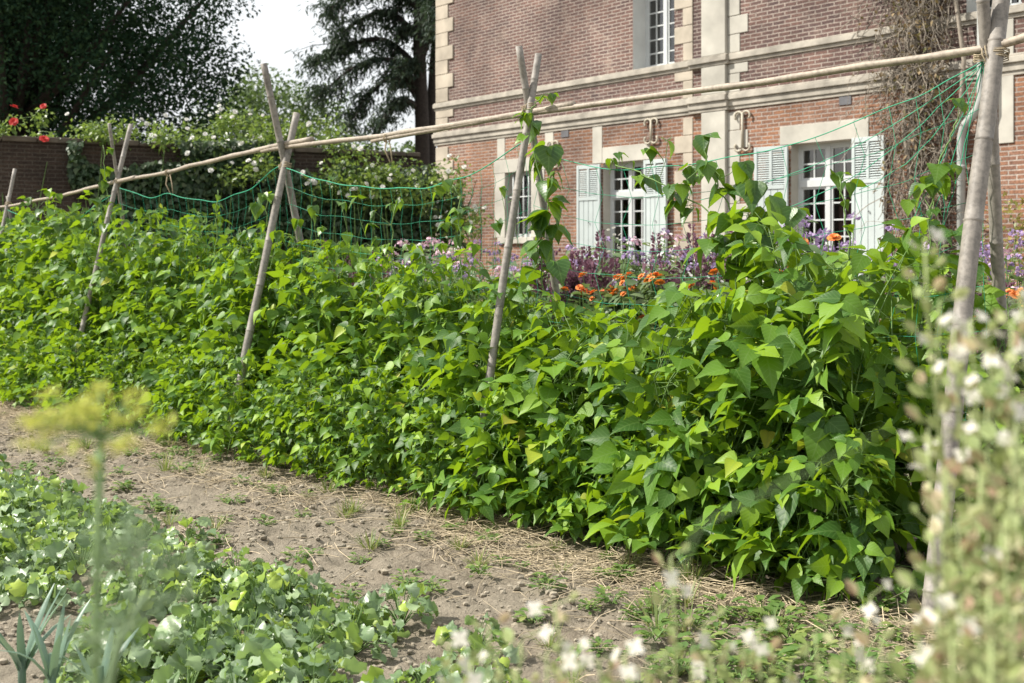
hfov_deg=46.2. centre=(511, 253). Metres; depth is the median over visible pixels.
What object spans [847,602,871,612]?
weed
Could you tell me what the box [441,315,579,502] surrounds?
bean plant
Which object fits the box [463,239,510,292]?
verbena
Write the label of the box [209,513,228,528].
grass tuft
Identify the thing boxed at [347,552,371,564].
weed
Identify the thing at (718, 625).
weed
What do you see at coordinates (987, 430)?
flowering rocket
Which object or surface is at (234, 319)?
bean plant
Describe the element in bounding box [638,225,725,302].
amaranth
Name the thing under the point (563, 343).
bean plant
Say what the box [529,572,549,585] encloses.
weed
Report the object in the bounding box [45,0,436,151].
sky
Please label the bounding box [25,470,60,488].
leafy crop plant
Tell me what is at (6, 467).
leafy crop plant
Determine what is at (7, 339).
bean plant
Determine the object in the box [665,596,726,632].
grass tuft
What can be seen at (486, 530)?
weed
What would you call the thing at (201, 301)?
bean plant
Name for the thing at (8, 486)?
leafy crop plant
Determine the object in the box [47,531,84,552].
leafy crop plant
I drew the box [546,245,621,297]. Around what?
amaranth
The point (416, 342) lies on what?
bean plant
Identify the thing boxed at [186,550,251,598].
leafy crop plant
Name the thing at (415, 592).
leafy crop plant
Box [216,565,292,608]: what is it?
leafy crop plant
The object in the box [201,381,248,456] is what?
bean plant
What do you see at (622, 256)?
verbena
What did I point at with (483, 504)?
bean plant
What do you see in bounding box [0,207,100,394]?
bean plant
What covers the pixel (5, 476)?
leafy crop plant
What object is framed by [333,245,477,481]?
bean plant
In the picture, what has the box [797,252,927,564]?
bean plant
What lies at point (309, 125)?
climbing rose
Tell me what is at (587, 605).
weed
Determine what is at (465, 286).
bean plant
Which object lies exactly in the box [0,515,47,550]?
leafy crop plant
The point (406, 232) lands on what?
ivy
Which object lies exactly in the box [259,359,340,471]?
bean plant
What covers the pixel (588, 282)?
amaranth
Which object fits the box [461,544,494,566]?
grass tuft
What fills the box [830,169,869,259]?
bean vine
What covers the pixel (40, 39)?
broadleaf tree
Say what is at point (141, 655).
leafy crop plant
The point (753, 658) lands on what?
flowering rocket
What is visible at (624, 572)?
weed
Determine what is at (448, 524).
weed
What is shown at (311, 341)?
bean plant
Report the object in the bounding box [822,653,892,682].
weed
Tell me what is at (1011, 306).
dahlia
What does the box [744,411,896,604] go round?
bean plant
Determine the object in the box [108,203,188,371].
bean plant
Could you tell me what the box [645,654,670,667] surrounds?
weed
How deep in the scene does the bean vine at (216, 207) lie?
10.37 m
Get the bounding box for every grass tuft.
[75,435,96,449]
[142,451,176,470]
[147,431,186,447]
[157,509,188,524]
[190,458,209,473]
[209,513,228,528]
[253,466,274,477]
[311,474,339,493]
[332,498,366,517]
[341,493,366,513]
[351,528,381,549]
[386,509,411,528]
[388,497,418,516]
[390,491,425,512]
[444,531,473,549]
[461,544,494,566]
[516,622,562,647]
[536,533,570,550]
[548,655,590,682]
[551,558,574,572]
[615,551,643,568]
[626,597,682,635]
[627,581,675,615]
[654,644,702,676]
[659,553,713,583]
[660,553,722,580]
[664,577,709,606]
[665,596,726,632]
[739,610,790,637]
[744,594,783,620]
[745,603,789,636]
[795,638,888,681]
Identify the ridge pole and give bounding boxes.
[0,175,136,207]
[112,136,313,181]
[260,101,575,152]
[370,33,1023,142]
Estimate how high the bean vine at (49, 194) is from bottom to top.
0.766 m
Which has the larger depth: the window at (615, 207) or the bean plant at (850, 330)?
the window at (615, 207)
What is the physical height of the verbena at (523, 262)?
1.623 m
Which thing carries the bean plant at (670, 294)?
on the ground
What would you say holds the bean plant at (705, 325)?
on the ground
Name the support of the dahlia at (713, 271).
on the ground
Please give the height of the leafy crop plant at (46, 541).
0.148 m
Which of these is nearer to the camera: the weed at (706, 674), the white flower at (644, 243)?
the weed at (706, 674)
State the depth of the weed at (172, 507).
7.10 m
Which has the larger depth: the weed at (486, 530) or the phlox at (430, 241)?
the phlox at (430, 241)
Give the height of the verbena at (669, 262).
1.729 m
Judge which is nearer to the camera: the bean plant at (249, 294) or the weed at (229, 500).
the weed at (229, 500)
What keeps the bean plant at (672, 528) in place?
on the ground
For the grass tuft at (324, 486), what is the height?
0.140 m
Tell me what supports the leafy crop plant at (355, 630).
on the ground
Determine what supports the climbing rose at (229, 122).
attached to the garden wall
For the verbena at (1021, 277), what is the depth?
7.94 m
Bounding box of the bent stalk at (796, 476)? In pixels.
[649,428,889,682]
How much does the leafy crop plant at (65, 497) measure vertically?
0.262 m
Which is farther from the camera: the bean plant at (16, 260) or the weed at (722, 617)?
the bean plant at (16, 260)
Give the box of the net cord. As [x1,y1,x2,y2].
[701,62,982,259]
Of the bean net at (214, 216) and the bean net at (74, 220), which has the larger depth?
the bean net at (74, 220)
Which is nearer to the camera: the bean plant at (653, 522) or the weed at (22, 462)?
the bean plant at (653, 522)
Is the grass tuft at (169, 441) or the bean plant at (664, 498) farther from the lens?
the grass tuft at (169, 441)
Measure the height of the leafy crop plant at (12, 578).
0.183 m
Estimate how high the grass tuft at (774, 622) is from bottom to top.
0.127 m
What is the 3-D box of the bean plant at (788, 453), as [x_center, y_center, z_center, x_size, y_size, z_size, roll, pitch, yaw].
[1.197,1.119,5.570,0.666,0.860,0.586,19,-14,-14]
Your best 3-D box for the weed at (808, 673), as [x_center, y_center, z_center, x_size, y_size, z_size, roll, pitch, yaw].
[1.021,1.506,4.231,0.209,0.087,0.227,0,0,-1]
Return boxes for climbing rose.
[0,103,60,218]
[31,112,126,222]
[64,112,180,223]
[151,104,256,272]
[169,148,279,244]
[208,106,289,231]
[247,110,369,295]
[295,152,390,272]
[302,142,416,291]
[352,152,459,269]
[408,154,482,279]
[434,198,492,263]
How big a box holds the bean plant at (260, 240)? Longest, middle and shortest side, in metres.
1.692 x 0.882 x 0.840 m
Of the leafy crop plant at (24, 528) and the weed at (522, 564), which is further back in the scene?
the leafy crop plant at (24, 528)
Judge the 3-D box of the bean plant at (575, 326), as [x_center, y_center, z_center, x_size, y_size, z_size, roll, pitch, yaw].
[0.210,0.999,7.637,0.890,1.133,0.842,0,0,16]
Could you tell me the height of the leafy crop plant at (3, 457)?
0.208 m
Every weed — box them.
[10,463,36,471]
[19,460,35,466]
[39,466,58,473]
[44,452,64,461]
[52,459,66,466]
[108,465,131,474]
[109,480,134,491]
[123,447,140,455]
[135,494,165,509]
[141,492,165,503]
[150,452,166,458]
[153,503,179,514]
[156,506,177,514]
[166,446,183,454]
[170,462,192,471]
[183,449,197,457]
[185,459,204,467]
[207,532,232,548]
[216,515,233,523]
[222,493,246,502]
[230,475,252,484]
[253,514,277,525]
[266,484,287,493]
[280,546,308,559]
[294,508,311,517]
[299,489,315,497]
[302,547,323,558]
[335,582,365,597]
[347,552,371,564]
[374,538,390,546]
[384,525,403,537]
[391,568,422,585]
[398,577,428,593]
[410,576,449,593]
[413,530,434,543]
[441,521,464,530]
[465,561,492,576]
[474,529,498,541]
[487,554,511,564]
[512,605,551,625]
[513,561,529,568]
[525,572,567,589]
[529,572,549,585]
[556,644,592,664]
[577,598,601,614]
[585,636,618,657]
[590,567,614,579]
[591,584,627,603]
[599,551,617,561]
[608,571,628,578]
[611,563,636,581]
[618,609,641,620]
[620,646,636,655]
[623,600,651,619]
[625,672,644,682]
[633,612,678,642]
[638,582,681,603]
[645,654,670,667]
[648,641,714,677]
[667,609,711,630]
[677,630,731,655]
[690,665,737,682]
[695,593,745,623]
[698,639,753,671]
[705,621,733,638]
[714,648,770,682]
[729,625,771,645]
[736,595,784,618]
[738,642,803,680]
[744,601,805,632]
[761,623,814,660]
[774,664,826,682]
[775,633,838,668]
[794,601,837,628]
[808,613,853,635]
[813,670,850,682]
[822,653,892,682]
[826,647,868,666]
[834,617,896,652]
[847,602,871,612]
[857,590,912,622]
[865,646,918,682]
[881,599,905,615]
[883,625,924,645]
[900,665,916,681]
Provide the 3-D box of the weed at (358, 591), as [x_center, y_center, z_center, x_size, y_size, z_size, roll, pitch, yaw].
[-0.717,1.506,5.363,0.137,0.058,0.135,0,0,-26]
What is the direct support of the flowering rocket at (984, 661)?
on the ground
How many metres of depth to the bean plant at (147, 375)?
10.03 m
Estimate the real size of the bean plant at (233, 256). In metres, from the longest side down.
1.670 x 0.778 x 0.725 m
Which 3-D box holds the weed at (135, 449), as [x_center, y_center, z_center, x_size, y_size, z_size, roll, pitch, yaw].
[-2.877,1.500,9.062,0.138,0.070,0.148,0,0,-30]
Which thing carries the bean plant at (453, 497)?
on the ground
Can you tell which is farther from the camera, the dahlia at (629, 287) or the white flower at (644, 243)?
the white flower at (644, 243)
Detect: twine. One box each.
[164,169,172,194]
[383,134,392,161]
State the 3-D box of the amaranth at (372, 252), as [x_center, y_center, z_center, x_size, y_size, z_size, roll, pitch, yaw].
[-1.442,0.742,12.473,0.446,1.562,0.709,0,0,21]
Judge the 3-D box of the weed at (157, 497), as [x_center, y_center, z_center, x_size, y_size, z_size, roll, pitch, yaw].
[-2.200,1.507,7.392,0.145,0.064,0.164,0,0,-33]
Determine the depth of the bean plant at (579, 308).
7.08 m
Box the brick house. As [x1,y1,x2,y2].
[432,0,1023,347]
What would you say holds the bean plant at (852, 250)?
on the ground
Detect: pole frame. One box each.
[0,168,29,357]
[64,123,134,404]
[225,63,312,454]
[469,45,563,498]
[921,0,1009,631]
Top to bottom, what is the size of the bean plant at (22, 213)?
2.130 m
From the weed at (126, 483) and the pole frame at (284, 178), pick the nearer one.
the weed at (126, 483)
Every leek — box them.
[0,585,69,682]
[0,600,89,682]
[61,626,137,682]
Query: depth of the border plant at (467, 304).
10.77 m
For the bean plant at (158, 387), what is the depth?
9.81 m
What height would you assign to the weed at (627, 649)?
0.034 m
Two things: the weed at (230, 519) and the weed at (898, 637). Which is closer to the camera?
the weed at (898, 637)
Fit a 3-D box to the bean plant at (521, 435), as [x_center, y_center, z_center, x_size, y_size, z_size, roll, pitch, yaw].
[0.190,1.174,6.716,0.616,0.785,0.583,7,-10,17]
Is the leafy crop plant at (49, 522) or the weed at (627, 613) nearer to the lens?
the weed at (627, 613)
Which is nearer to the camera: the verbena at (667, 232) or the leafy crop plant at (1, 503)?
the leafy crop plant at (1, 503)
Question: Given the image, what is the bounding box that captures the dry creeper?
[834,0,982,348]
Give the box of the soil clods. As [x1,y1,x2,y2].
[0,421,976,682]
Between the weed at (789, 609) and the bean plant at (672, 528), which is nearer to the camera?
the weed at (789, 609)
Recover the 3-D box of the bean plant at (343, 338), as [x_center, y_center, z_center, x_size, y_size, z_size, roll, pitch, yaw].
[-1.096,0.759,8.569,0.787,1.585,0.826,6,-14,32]
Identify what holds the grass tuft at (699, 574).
on the ground
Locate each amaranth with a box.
[331,258,354,285]
[353,251,389,301]
[521,230,617,315]
[536,270,599,327]
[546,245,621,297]
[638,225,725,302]
[661,255,724,286]
[673,223,732,289]
[973,276,1023,360]
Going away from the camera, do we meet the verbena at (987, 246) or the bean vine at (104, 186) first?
the verbena at (987, 246)
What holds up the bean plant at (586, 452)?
on the ground
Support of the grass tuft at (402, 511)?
on the ground
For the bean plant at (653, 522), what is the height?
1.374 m
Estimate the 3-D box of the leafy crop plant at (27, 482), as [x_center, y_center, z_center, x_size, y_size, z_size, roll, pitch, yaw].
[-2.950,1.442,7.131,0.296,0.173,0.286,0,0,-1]
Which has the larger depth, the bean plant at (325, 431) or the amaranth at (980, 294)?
the bean plant at (325, 431)
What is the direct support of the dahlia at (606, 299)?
on the ground
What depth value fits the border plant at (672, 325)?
8.74 m
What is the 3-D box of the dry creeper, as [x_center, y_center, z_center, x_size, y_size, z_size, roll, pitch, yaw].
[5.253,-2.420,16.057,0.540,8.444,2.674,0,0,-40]
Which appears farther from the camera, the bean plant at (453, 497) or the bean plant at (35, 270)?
the bean plant at (35, 270)
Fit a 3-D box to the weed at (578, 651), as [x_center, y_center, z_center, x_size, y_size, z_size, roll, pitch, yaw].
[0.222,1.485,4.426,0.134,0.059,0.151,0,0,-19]
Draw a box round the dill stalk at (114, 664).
[58,497,211,682]
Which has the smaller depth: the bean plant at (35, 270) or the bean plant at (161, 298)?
the bean plant at (161, 298)
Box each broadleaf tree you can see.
[0,0,261,142]
[165,60,382,150]
[364,140,436,161]
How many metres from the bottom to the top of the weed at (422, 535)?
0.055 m
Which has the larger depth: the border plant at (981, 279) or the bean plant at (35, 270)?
the bean plant at (35, 270)
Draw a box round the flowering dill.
[0,379,190,682]
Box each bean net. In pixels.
[8,195,115,323]
[119,166,280,337]
[285,143,528,342]
[533,61,986,418]
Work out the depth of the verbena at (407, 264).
13.71 m
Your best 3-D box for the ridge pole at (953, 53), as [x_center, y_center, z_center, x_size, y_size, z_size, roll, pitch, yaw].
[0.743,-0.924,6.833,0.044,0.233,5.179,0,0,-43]
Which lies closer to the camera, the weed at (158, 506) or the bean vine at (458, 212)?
the weed at (158, 506)
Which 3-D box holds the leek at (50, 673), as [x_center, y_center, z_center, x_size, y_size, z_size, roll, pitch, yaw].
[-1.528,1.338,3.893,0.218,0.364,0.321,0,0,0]
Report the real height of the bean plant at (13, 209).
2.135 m
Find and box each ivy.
[66,137,296,279]
[288,160,481,279]
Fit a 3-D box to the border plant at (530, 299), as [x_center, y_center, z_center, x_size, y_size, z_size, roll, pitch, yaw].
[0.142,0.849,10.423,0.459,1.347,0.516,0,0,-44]
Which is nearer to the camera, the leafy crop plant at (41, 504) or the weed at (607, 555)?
the weed at (607, 555)
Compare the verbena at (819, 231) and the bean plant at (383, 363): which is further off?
the verbena at (819, 231)
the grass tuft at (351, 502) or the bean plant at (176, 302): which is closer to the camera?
the grass tuft at (351, 502)
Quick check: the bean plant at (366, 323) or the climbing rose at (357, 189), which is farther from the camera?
the climbing rose at (357, 189)
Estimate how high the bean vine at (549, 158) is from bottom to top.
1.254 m
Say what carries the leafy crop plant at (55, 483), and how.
on the ground
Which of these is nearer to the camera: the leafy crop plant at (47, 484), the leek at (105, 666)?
the leek at (105, 666)
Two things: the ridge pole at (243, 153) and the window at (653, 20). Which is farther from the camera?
the window at (653, 20)
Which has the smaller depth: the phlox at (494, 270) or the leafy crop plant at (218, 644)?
the leafy crop plant at (218, 644)
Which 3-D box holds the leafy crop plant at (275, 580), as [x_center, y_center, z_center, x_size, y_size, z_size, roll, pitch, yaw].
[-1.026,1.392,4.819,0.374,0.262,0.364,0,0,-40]
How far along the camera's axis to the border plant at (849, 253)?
8.49 m
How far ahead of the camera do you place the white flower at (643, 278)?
9.82 m
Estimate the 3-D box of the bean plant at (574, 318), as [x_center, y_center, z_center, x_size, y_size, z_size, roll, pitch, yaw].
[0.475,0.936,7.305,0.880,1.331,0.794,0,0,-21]
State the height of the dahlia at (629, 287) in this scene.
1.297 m
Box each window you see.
[505,171,530,236]
[603,160,642,278]
[633,0,674,69]
[791,139,851,252]
[967,0,1021,12]
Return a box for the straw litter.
[0,397,1021,682]
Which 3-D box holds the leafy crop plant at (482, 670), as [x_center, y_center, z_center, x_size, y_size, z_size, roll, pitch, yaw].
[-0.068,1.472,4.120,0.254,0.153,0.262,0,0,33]
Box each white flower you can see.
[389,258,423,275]
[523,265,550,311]
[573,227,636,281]
[612,242,671,283]
[617,264,659,314]
[643,231,696,277]
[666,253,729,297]
[690,269,724,328]
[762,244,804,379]
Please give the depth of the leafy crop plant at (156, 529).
6.28 m
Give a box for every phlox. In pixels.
[380,240,434,277]
[393,237,446,286]
[413,255,469,295]
[431,240,482,297]
[452,258,513,317]
[521,245,582,291]
[618,233,686,283]
[975,247,1023,299]
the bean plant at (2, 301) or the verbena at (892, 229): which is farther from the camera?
the bean plant at (2, 301)
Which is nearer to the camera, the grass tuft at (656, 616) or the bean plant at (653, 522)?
the grass tuft at (656, 616)
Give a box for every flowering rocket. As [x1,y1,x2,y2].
[436,613,509,682]
[488,592,617,682]
[604,638,883,682]
[651,542,711,682]
[690,606,809,682]
[803,579,897,682]
[889,570,1023,682]
[895,228,1010,682]
[923,310,1023,682]
[964,287,1023,682]
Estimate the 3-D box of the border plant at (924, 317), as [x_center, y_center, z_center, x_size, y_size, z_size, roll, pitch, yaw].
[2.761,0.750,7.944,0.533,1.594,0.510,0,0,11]
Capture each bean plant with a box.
[0,195,106,393]
[0,204,80,389]
[0,206,18,323]
[0,206,51,329]
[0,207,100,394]
[0,211,45,333]
[0,221,24,316]
[0,227,70,347]
[0,233,36,316]
[0,236,47,374]
[0,249,48,388]
[0,327,27,398]
[0,338,47,401]
[0,344,39,405]
[2,329,59,408]
[3,240,52,334]
[5,199,64,341]
[7,190,120,383]
[13,243,65,346]
[23,242,129,402]
[26,345,74,408]
[30,220,71,391]
[33,232,119,404]
[34,331,97,410]
[37,219,160,399]
[37,328,96,410]
[39,329,99,417]
[56,237,105,352]
[57,221,150,403]
[58,249,111,353]
[61,238,100,347]
[61,248,180,412]
[62,346,120,414]
[74,254,130,405]
[75,217,211,415]
[78,360,122,422]
[85,348,135,430]
[90,230,194,415]
[97,233,159,396]
[105,238,177,378]
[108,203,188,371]
[109,360,160,430]
[110,258,188,383]
[111,208,233,419]
[132,243,263,432]
[134,252,233,424]
[136,335,196,433]
[142,253,267,427]
[142,368,197,436]
[145,349,212,442]
[147,353,205,442]
[160,225,231,359]
[162,232,224,392]
[163,225,275,435]
[170,263,226,411]
[174,227,308,432]
[174,378,219,446]
[175,253,276,436]
[175,347,261,450]
[187,269,235,370]
[191,346,270,460]
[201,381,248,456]
[203,251,264,402]
[209,239,342,445]
[214,251,272,404]
[220,234,291,388]
[226,235,284,381]
[227,233,338,447]
[230,239,371,452]
[231,380,283,462]
[231,383,288,466]
[240,317,345,446]
[247,377,314,469]
[253,261,322,447]
[258,274,326,419]
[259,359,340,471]
[260,282,367,451]
[265,268,365,460]
[285,251,406,462]
[286,283,407,465]
[287,396,341,479]
[290,269,365,418]
[290,365,369,477]
[304,278,361,376]
[306,384,379,484]
[307,257,383,440]
[317,265,444,473]
[324,365,414,490]
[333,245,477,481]
[337,243,413,440]
[342,274,425,463]
[352,408,405,497]
[359,303,426,450]
[371,294,439,428]
[376,269,461,470]
[380,378,453,496]
[384,248,490,479]
[388,310,517,492]
[392,397,464,508]
[402,286,477,464]
[406,371,497,509]
[409,272,552,458]
[422,281,548,511]
[427,377,532,525]
[432,288,503,446]
[434,392,522,523]
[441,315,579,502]
[450,277,526,449]
[461,290,594,518]
[473,313,640,517]
[492,329,625,520]
[493,400,570,527]
[494,309,583,441]
[499,294,562,441]
[503,413,594,533]
[512,324,581,443]
[516,408,596,538]
[524,297,687,529]
[526,299,644,488]
[543,409,648,545]
[548,323,694,551]
[550,303,658,483]
[571,335,655,470]
[577,435,650,550]
[579,298,761,549]
[584,280,735,551]
[601,337,680,509]
[608,397,736,564]
[612,296,792,559]
[613,401,720,565]
[643,289,729,433]
[644,200,849,555]
[650,286,761,456]
[666,430,760,582]
[674,210,879,578]
[679,411,813,596]
[694,265,865,578]
[709,281,907,600]
[711,338,816,509]
[720,447,818,594]
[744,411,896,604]
[746,248,864,510]
[750,276,923,554]
[755,216,980,597]
[757,251,942,542]
[784,428,923,606]
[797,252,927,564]
[837,317,974,557]
[848,253,1010,555]
[884,284,1023,571]
[894,303,1023,572]
[965,360,1023,584]
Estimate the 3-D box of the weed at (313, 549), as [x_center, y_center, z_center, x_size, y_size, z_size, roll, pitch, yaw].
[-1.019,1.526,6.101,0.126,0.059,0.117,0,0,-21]
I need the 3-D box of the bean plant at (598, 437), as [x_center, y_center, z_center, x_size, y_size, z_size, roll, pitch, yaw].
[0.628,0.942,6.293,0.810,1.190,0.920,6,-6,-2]
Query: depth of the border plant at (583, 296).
9.57 m
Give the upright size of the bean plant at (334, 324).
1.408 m
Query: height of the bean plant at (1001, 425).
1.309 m
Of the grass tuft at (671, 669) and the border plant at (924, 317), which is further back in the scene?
the border plant at (924, 317)
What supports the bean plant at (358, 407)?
on the ground
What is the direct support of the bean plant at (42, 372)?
on the ground
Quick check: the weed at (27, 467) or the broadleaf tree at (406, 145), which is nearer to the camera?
the weed at (27, 467)
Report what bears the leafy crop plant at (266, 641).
on the ground
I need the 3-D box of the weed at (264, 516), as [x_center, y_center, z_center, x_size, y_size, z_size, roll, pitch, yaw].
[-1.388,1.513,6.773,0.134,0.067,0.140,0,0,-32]
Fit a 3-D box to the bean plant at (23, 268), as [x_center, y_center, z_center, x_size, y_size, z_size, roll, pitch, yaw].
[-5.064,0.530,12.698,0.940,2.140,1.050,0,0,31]
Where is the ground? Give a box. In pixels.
[0,383,1023,682]
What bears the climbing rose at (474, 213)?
on the ground
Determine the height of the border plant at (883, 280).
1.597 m
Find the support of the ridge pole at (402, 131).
attached to the pole frame at (529, 94)
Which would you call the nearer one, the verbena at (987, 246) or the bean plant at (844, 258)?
the bean plant at (844, 258)
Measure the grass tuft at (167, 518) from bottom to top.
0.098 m
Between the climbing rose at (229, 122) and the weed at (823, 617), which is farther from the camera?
the climbing rose at (229, 122)
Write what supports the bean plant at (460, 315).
on the ground
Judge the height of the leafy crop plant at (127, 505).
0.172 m
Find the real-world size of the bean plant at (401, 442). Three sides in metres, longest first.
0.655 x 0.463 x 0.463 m
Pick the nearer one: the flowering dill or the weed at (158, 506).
the flowering dill
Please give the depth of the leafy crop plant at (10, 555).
5.60 m
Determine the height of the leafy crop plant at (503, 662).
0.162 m
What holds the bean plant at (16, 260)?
on the ground
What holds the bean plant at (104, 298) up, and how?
on the ground
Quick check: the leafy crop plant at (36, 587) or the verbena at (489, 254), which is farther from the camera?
the verbena at (489, 254)
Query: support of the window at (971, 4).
in the brick house
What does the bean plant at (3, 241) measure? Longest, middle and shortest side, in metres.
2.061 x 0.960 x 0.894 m
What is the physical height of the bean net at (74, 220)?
1.390 m
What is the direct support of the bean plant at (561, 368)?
on the ground
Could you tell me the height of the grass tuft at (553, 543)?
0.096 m
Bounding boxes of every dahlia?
[547,284,619,322]
[570,272,638,320]
[581,289,633,336]
[589,287,622,324]
[594,285,642,311]
[603,274,664,329]
[609,270,667,327]
[647,279,723,352]
[707,268,779,456]
[769,233,850,305]
[973,288,1023,387]
[976,287,1020,380]
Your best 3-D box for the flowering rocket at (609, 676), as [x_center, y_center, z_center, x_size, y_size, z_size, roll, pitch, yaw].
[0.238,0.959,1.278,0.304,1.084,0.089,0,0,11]
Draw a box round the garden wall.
[0,135,419,342]
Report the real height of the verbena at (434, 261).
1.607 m
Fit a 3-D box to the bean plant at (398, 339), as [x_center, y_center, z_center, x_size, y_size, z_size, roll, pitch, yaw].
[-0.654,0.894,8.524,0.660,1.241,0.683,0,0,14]
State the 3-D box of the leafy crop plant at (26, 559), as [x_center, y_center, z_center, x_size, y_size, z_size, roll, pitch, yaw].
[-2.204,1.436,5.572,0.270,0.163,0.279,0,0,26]
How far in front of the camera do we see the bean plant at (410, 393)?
7.35 m
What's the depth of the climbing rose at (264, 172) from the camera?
18.95 m
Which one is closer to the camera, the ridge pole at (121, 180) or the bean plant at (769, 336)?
the bean plant at (769, 336)
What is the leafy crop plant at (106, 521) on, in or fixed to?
on the ground
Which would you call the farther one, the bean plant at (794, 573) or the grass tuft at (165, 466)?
the grass tuft at (165, 466)
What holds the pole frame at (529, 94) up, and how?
on the ground
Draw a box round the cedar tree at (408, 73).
[284,0,436,270]
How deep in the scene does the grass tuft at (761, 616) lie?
4.99 m
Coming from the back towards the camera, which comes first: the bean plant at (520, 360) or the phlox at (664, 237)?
the phlox at (664, 237)
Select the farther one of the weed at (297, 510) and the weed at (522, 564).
the weed at (297, 510)
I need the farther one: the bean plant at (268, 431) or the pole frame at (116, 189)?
the pole frame at (116, 189)
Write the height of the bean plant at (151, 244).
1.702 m
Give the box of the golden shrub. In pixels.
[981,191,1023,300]
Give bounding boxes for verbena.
[385,245,424,281]
[429,248,472,291]
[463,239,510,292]
[494,241,537,279]
[508,248,562,301]
[568,235,637,296]
[600,236,661,287]
[622,228,674,284]
[649,232,709,286]
[681,252,731,289]
[744,214,817,253]
[765,209,830,270]
[773,219,814,260]
[776,219,858,273]
[801,212,879,322]
[869,224,934,403]
[977,229,1023,443]
[978,237,1023,302]
[979,247,1023,299]
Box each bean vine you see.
[5,188,83,257]
[84,146,144,256]
[155,191,245,265]
[233,191,318,269]
[308,175,418,274]
[433,178,480,289]
[491,92,573,299]
[605,137,727,233]
[675,132,810,288]
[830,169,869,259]
[900,98,991,282]
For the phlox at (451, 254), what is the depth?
13.88 m
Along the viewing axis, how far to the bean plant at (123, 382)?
10.17 m
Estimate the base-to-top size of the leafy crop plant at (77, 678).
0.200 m
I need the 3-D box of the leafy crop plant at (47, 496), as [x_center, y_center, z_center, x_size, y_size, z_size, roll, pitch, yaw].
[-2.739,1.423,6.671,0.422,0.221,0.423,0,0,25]
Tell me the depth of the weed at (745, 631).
4.67 m
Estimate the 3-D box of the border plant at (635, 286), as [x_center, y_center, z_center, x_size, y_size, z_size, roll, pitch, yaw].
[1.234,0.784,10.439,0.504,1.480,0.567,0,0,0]
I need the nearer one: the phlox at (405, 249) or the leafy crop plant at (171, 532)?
the leafy crop plant at (171, 532)
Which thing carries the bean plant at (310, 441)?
on the ground
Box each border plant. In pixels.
[433,264,477,334]
[444,279,481,334]
[449,269,485,332]
[467,269,512,358]
[505,286,549,305]
[518,296,566,317]
[538,294,585,320]
[553,300,613,387]
[605,301,648,353]
[612,252,640,283]
[621,292,657,361]
[625,261,677,324]
[638,297,698,365]
[645,273,703,365]
[674,278,725,381]
[815,241,885,283]
[868,275,917,406]
[893,249,948,484]
[917,243,981,415]
[949,257,1012,412]
[973,286,1014,449]
[980,302,1023,392]
[980,306,1023,441]
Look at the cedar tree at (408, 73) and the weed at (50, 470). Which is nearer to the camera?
the weed at (50, 470)
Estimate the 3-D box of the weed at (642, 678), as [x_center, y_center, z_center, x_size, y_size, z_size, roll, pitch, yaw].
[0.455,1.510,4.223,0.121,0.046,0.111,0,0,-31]
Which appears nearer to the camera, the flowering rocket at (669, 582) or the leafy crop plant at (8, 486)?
the flowering rocket at (669, 582)
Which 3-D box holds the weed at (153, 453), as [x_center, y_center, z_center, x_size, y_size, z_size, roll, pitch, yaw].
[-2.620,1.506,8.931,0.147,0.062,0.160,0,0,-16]
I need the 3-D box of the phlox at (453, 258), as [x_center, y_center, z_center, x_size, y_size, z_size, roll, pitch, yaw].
[-0.763,0.754,13.481,0.729,1.516,0.645,0,0,-9]
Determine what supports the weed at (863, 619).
on the ground
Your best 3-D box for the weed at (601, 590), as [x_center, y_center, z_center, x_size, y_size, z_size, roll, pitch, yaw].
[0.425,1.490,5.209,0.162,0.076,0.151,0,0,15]
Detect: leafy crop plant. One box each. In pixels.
[0,454,12,468]
[0,465,24,486]
[0,471,9,480]
[0,474,67,510]
[0,477,23,499]
[0,489,61,530]
[0,490,47,525]
[0,502,10,517]
[0,513,36,533]
[0,514,29,537]
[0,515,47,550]
[0,529,18,558]
[0,534,26,579]
[0,560,16,585]
[0,565,52,599]
[0,566,30,610]
[1,470,32,491]
[1,484,15,500]
[1,565,73,601]
[2,480,30,487]
[2,544,69,578]
[5,474,36,487]
[11,497,61,514]
[16,484,64,507]
[18,569,86,612]
[19,536,80,571]
[22,538,69,568]
[24,508,84,545]
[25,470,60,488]
[33,476,89,498]
[34,530,136,577]
[35,517,87,545]
[39,478,78,501]
[39,499,92,526]
[43,482,85,510]
[43,625,163,682]
[46,525,92,552]
[47,498,106,524]
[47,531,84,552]
[54,501,119,541]
[56,646,140,682]
[57,623,155,682]
[62,596,128,638]
[68,529,133,568]
[69,598,156,657]
[77,567,184,621]
[79,565,154,603]
[82,495,133,516]
[84,515,135,544]
[91,566,177,612]
[102,506,152,544]
[103,501,128,520]
[103,511,150,537]
[115,514,174,546]
[128,627,220,682]
[137,539,212,587]
[139,536,217,583]
[145,603,245,657]
[146,645,247,682]
[148,613,248,679]
[152,599,227,639]
[161,571,226,613]
[164,516,216,552]
[165,552,228,590]
[181,629,280,682]
[183,600,250,637]
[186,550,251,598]
[193,561,261,613]
[197,608,294,674]
[199,546,266,577]
[209,586,299,633]
[209,655,278,682]
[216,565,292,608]
[218,572,302,628]
[226,640,332,682]
[244,568,320,618]
[248,557,330,603]
[248,558,294,585]
[255,629,321,675]
[265,608,346,665]
[266,652,366,682]
[274,617,305,639]
[275,579,356,628]
[278,641,349,682]
[306,601,409,668]
[310,588,396,658]
[337,602,388,637]
[358,582,438,633]
[358,665,415,682]
[393,655,448,682]
[420,664,464,682]
[432,611,519,663]
[436,641,510,682]
[468,657,530,682]
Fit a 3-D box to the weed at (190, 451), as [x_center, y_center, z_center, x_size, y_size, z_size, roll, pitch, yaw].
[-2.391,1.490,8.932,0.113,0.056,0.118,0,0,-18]
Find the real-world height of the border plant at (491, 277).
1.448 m

